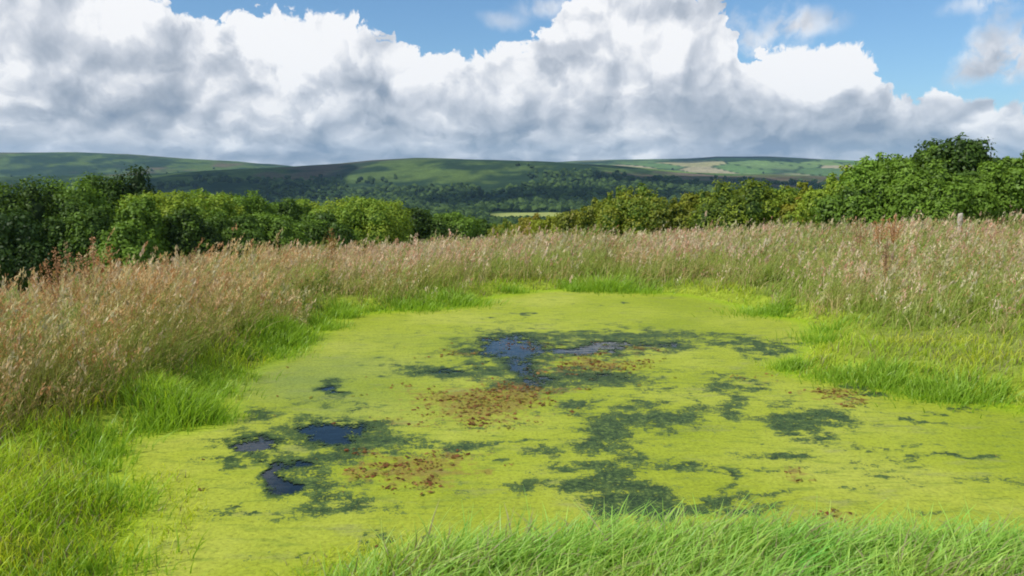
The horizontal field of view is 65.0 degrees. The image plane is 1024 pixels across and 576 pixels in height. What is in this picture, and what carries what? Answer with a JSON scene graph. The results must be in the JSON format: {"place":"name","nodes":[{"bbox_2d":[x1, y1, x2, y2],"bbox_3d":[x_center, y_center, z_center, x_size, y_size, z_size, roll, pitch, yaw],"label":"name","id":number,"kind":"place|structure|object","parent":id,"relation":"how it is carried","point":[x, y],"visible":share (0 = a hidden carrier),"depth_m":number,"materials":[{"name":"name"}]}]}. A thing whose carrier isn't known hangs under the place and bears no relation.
{"place":"outdoors","nodes":[
{"label":"outdoors","id":0,"kind":"place"},
{"bbox_2d":[0,152,859,216],"bbox_3d":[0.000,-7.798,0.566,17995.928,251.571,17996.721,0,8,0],"label":"hills","id":1,"kind":"structure","parent":0,"point":[486,175],"depth_m":2357.70,"materials":[{"name":"green plant"}]},
{"bbox_2d":[1,162,841,225],"bbox_3d":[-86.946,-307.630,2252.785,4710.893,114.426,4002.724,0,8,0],"label":"woodland","id":2,"kind":"object","parent":1,"relation":"on","point":[576,198],"visible":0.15,"depth_m":1659.11,"materials":[{"name":"green plant"}]},
{"bbox_2d":[0,219,1023,575],"bbox_3d":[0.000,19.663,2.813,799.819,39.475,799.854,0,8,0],"label":"ground","id":3,"kind":"structure","parent":0,"point":[718,295],"depth_m":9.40,"materials":[{"name":"green plant"}]},
{"bbox_2d":[0,209,64,302],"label":"broadleaf tree","id":4,"kind":"object","parent":3,"relation":"on","point":[19,238],"visible":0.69,"depth_m":40.01,"materials":[{"name":"green plant"}]},
{"bbox_2d":[0,174,88,224],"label":"broadleaf tree","id":5,"kind":"object","parent":3,"relation":"on","point":[36,202],"visible":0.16,"depth_m":45.45,"materials":[{"name":"green plant"}]},
{"bbox_2d":[41,247,74,322],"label":"dock plant","id":6,"kind":"object","parent":3,"relation":"on","point":[57,266],"visible":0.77,"depth_m":9.17,"materials":[{"name":"brown plant"}]},
{"bbox_2d":[23,199,124,286],"bbox_3d":[-22.791,-1.354,42.734,5.647,6.794,5.655,0,8,0],"label":"broadleaf tree","id":7,"kind":"object","parent":3,"relation":"on","point":[76,228],"visible":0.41,"depth_m":41.16,"materials":[{"name":"green plant"}]},
{"bbox_2d":[40,178,115,218],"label":"broadleaf tree","id":8,"kind":"object","parent":3,"relation":"on","point":[91,198],"visible":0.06,"depth_m":51.85,"materials":[{"name":"green plant"}]},
{"bbox_2d":[76,236,106,313],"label":"dock plant","id":9,"kind":"object","parent":3,"relation":"on","point":[92,254],"visible":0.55,"depth_m":9.31,"materials":[{"name":"brown plant"}]},
{"bbox_2d":[77,171,130,217],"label":"broadleaf tree","id":10,"kind":"object","parent":3,"relation":"on","point":[112,195],"visible":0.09,"depth_m":57.65,"materials":[{"name":"green plant"}]},
{"bbox_2d":[96,243,123,286],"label":"dock plant","id":11,"kind":"object","parent":3,"relation":"on","point":[109,262],"visible":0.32,"depth_m":9.72,"materials":[{"name":"brown plant"}]},
{"bbox_2d":[89,218,165,278],"bbox_3d":[-19.343,-1.005,40.647,3.825,5.008,3.407,0,8,0],"label":"broadleaf tree","id":12,"kind":"object","parent":3,"relation":"on","point":[129,237],"visible":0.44,"depth_m":39.76,"materials":[{"name":"green plant"}]},
{"bbox_2d":[99,164,159,207],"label":"broadleaf tree","id":13,"kind":"object","parent":3,"relation":"on","point":[138,181],"visible":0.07,"depth_m":59.34,"materials":[{"name":"green plant"}]},
{"bbox_2d":[115,194,172,264],"bbox_3d":[-21.472,-2.057,46.730,3.617,6.816,3.760,3,8,19],"label":"broadleaf tree","id":14,"kind":"object","parent":3,"relation":"on","point":[148,215],"visible":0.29,"depth_m":45.86,"materials":[{"name":"green plant"}]},
{"bbox_2d":[113,190,231,218],"bbox_3d":[-23.587,-2.768,54.402,8.527,7.923,8.893,0,8,0],"label":"broadleaf tree","id":15,"kind":"object","parent":3,"relation":"on","point":[169,204],"visible":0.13,"depth_m":53.55,"materials":[{"name":"green plant"}]},
{"bbox_2d":[160,206,225,265],"bbox_3d":[-20.238,-2.037,48.569,6.165,5.937,5.210,-7,11,-42],"label":"broadleaf tree","id":16,"kind":"object","parent":3,"relation":"on","point":[188,232],"visible":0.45,"depth_m":47.49,"materials":[{"name":"green plant"}]},
{"bbox_2d":[189,247,203,279],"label":"dock plant","id":17,"kind":"object","parent":3,"relation":"on","point":[194,259],"visible":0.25,"depth_m":12.67,"materials":[{"name":"brown plant"}]},
{"bbox_2d":[189,188,246,217],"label":"broadleaf tree","id":18,"kind":"object","parent":3,"relation":"on","point":[226,202],"visible":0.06,"depth_m":57.34,"materials":[{"name":"green plant"}]},
{"bbox_2d":[202,210,273,261],"bbox_3d":[-18.363,-2.373,52.803,6.012,5.481,6.555,0,8,0],"label":"broadleaf tree","id":19,"kind":"object","parent":3,"relation":"on","point":[253,229],"visible":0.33,"depth_m":51.30,"materials":[{"name":"green plant"}]},
{"bbox_2d":[230,188,278,218],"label":"broadleaf tree","id":20,"kind":"object","parent":3,"relation":"on","point":[254,205],"visible":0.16,"depth_m":63.77,"materials":[{"name":"green plant"}]},
{"bbox_2d":[251,212,321,261],"bbox_3d":[-16.703,-2.817,56.919,6.577,5.218,6.202,0,8,0],"label":"broadleaf tree","id":21,"kind":"object","parent":3,"relation":"on","point":[273,227],"visible":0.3,"depth_m":55.03,"materials":[{"name":"green plant"}]},
{"bbox_2d":[271,198,305,221],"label":"broadleaf tree","id":22,"kind":"object","parent":3,"relation":"on","point":[293,209],"visible":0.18,"depth_m":69.47,"materials":[{"name":"green plant"}]},
{"bbox_2d":[293,196,321,214],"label":"broadleaf tree","id":23,"kind":"object","parent":3,"relation":"on","point":[308,205],"visible":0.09,"depth_m":73.68,"materials":[{"name":"green plant"}]},
{"bbox_2d":[315,228,339,278],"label":"dock plant","id":24,"kind":"object","parent":3,"relation":"on","point":[331,240],"visible":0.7,"depth_m":15.17,"materials":[{"name":"brown plant"}]},
{"bbox_2d":[294,211,362,253],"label":"broadleaf tree","id":25,"kind":"object","parent":3,"relation":"on","point":[317,226],"visible":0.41,"depth_m":59.11,"materials":[{"name":"green plant"}]},
{"bbox_2d":[305,194,415,250],"bbox_3d":[-12.482,-4.632,66.513,9.470,6.267,10.108,0,8,0],"label":"broadleaf tree","id":26,"kind":"object","parent":3,"relation":"on","point":[382,220],"visible":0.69,"depth_m":64.10,"materials":[{"name":"green plant"}]},
{"bbox_2d":[403,206,455,243],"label":"broadleaf tree","id":27,"kind":"object","parent":3,"relation":"on","point":[425,225],"visible":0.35,"depth_m":80.87,"materials":[{"name":"green plant"}]},
{"bbox_2d":[431,210,485,239],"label":"broadleaf tree","id":28,"kind":"object","parent":3,"relation":"on","point":[463,225],"visible":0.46,"depth_m":86.92,"materials":[{"name":"green plant"}]},
{"bbox_2d":[252,247,710,318],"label":"bank weeds","id":29,"kind":"object","parent":3,"relation":"on","point":[406,257],"visible":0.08,"depth_m":13.79,"materials":[{"name":"green plant"}]},
{"bbox_2d":[475,218,496,238],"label":"broadleaf tree","id":30,"kind":"object","parent":3,"relation":"on","point":[488,226],"visible":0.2,"depth_m":97.35,"materials":[{"name":"green plant"}]},
{"bbox_2d":[486,218,518,241],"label":"hawthorn bush","id":31,"kind":"object","parent":3,"relation":"on","point":[503,226],"visible":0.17,"depth_m":65.98,"materials":[{"name":"green plant"}]},
{"bbox_2d":[0,201,1023,441],"bbox_3d":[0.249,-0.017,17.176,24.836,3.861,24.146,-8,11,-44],"label":"meadow grass","id":32,"kind":"structure","parent":3,"relation":"on","point":[149,314],"depth_m":12.41,"materials":[{"name":"beige plant"}]},
{"bbox_2d":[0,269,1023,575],"bbox_3d":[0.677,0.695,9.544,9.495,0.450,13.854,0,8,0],"label":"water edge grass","id":33,"kind":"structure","parent":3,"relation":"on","point":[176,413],"depth_m":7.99,"materials":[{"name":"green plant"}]},
{"bbox_2d":[506,213,558,239],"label":"hawthorn bush","id":34,"kind":"object","parent":3,"relation":"on","point":[523,224],"visible":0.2,"depth_m":60.38,"materials":[{"name":"green plant"}]},
{"bbox_2d":[530,211,568,236],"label":"hawthorn bush","id":35,"kind":"object","parent":3,"relation":"on","point":[548,222],"visible":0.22,"depth_m":56.05,"materials":[{"name":"green plant"}]},
{"bbox_2d":[553,206,598,237],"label":"hawthorn bush","id":36,"kind":"object","parent":3,"relation":"on","point":[565,221],"visible":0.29,"depth_m":51.96,"materials":[{"name":"green plant"}]},
{"bbox_2d":[578,197,622,236],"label":"hawthorn bush","id":37,"kind":"object","parent":3,"relation":"on","point":[589,219],"visible":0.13,"depth_m":50.14,"materials":[{"name":"green plant"}]},
{"bbox_2d":[590,182,670,236],"bbox_3d":[7.011,-4.033,46.309,5.152,4.088,5.162,0,8,0],"label":"hawthorn bush","id":38,"kind":"object","parent":3,"relation":"on","point":[622,210],"visible":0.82,"depth_m":45.18,"materials":[{"name":"green plant"}]},
{"bbox_2d":[293,485,1023,575],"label":"foreground grass","id":39,"kind":"structure","parent":3,"relation":"on","point":[757,548],"depth_m":3.92,"materials":[{"name":"green plant"}]},
{"bbox_2d":[644,197,699,235],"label":"hawthorn bush","id":40,"kind":"object","parent":3,"relation":"on","point":[673,214],"visible":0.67,"depth_m":44.01,"materials":[{"name":"green plant"}]},
{"bbox_2d":[675,191,713,225],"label":"hawthorn bush","id":41,"kind":"object","parent":3,"relation":"on","point":[691,199],"visible":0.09,"depth_m":44.94,"materials":[{"name":"green plant"}]},
{"bbox_2d":[686,177,781,235],"bbox_3d":[12.044,-3.968,42.216,5.483,3.708,5.790,3,8,18],"label":"hawthorn bush","id":42,"kind":"object","parent":3,"relation":"on","point":[729,206],"visible":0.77,"depth_m":40.78,"materials":[{"name":"green plant"}]},
{"bbox_2d":[744,185,810,231],"bbox_3d":[13.898,-3.726,41.262,4.220,3.148,4.256,4,9,28],"label":"hawthorn bush","id":43,"kind":"object","parent":3,"relation":"on","point":[789,196],"visible":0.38,"depth_m":40.09,"materials":[{"name":"green plant"}]},
{"bbox_2d":[769,197,805,228],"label":"hawthorn bush","id":44,"kind":"object","parent":3,"relation":"on","point":[787,207],"visible":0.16,"depth_m":39.76,"materials":[{"name":"green plant"}]},
{"bbox_2d":[785,182,811,195],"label":"hawthorn bush","id":45,"kind":"object","parent":3,"relation":"on","point":[804,185],"visible":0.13,"depth_m":52.00,"materials":[{"name":"green plant"}]},
{"bbox_2d":[791,163,853,229],"bbox_3d":[12.864,-3.283,31.091,3.934,3.120,3.682,-3,8,-21],"label":"elder bush","id":46,"kind":"object","parent":3,"relation":"on","point":[831,188],"visible":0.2,"depth_m":31.01,"materials":[{"name":"green plant"}]},
{"bbox_2d":[809,182,895,236],"bbox_3d":[12.581,-2.592,28.224,4.087,2.232,3.750,0,8,0],"label":"elder bush","id":47,"kind":"object","parent":3,"relation":"on","point":[859,202],"visible":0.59,"depth_m":27.40,"materials":[{"name":"green plant"}]},
{"bbox_2d":[853,222,868,252],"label":"dock plant","id":48,"kind":"object","parent":3,"relation":"on","point":[858,233],"visible":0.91,"depth_m":15.64,"materials":[{"name":"brown plant"}]},
{"bbox_2d":[835,152,897,191],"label":"elder bush","id":49,"kind":"object","parent":3,"relation":"on","point":[865,171],"visible":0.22,"depth_m":29.93,"materials":[{"name":"green plant"}]},
{"bbox_2d":[859,238,896,306],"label":"dock plant","id":50,"kind":"object","parent":3,"relation":"on","point":[886,253],"visible":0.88,"depth_m":12.20,"materials":[{"name":"brown plant"}]},
{"bbox_2d":[869,218,890,261],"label":"dock plant","id":51,"kind":"object","parent":3,"relation":"on","point":[882,222],"visible":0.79,"depth_m":15.64,"materials":[{"name":"brown plant"}]},
{"bbox_2d":[884,214,907,257],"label":"dock plant","id":52,"kind":"object","parent":3,"relation":"on","point":[898,229],"visible":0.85,"depth_m":16.14,"materials":[{"name":"brown plant"}]},
{"bbox_2d":[869,145,963,197],"bbox_3d":[14.106,-3.320,27.988,3.409,3.268,3.075,6,10,36],"label":"elder bush","id":53,"kind":"object","parent":3,"relation":"on","point":[886,177],"visible":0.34,"depth_m":27.44,"materials":[{"name":"green plant"}]},
{"bbox_2d":[879,163,1001,228],"bbox_3d":[13.854,-2.747,26.089,3.587,2.598,3.764,0,8,0],"label":"elder bush","id":54,"kind":"object","parent":3,"relation":"on","point":[944,193],"visible":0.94,"depth_m":25.17,"materials":[{"name":"green plant"}]},
{"bbox_2d":[898,132,1003,182],"bbox_3d":[15.562,-3.598,28.149,4.554,3.556,4.528,-3,9,-23],"label":"elder bush","id":55,"kind":"object","parent":3,"relation":"on","point":[965,156],"visible":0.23,"depth_m":27.09,"materials":[{"name":"green plant"}]},
{"bbox_2d":[955,213,962,239],"bbox_3d":[10.376,-1.135,18.701,0.140,1.217,0.124,0,8,0],"label":"fence post","id":56,"kind":"object","parent":3,"relation":"on","point":[960,215],"visible":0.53,"depth_m":18.60,"materials":[{"name":"grey wood"}]},
{"bbox_2d":[959,156,1023,224],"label":"elder bush","id":57,"kind":"object","parent":3,"relation":"on","point":[1006,174],"visible":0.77,"depth_m":25.29,"materials":[{"name":"green plant"}]},
{"bbox_2d":[0,0,1023,165],"label":"sky","id":58,"kind":"structure","parent":0,"point":[279,82],"materials":[{"name":"white"}]},
{"bbox_2d":[210,292,816,514],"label":"water","id":59,"kind":"structure","parent":0,"point":[329,433],"depth_m":8.32,"materials":[{"name":"blue liquid"}]},
{"bbox_2d":[87,289,1023,575],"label":"duckweed","id":60,"kind":"object","parent":59,"relation":"on","point":[707,427],"visible":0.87,"depth_m":6.71,"materials":[{"name":"green plant"}]},
{"bbox_2d":[198,296,996,547],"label":"floating leaves","id":61,"kind":"object","parent":59,"relation":"on","point":[386,464],"visible":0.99,"depth_m":7.75,"materials":[{"name":"brown plant"}]}
]}

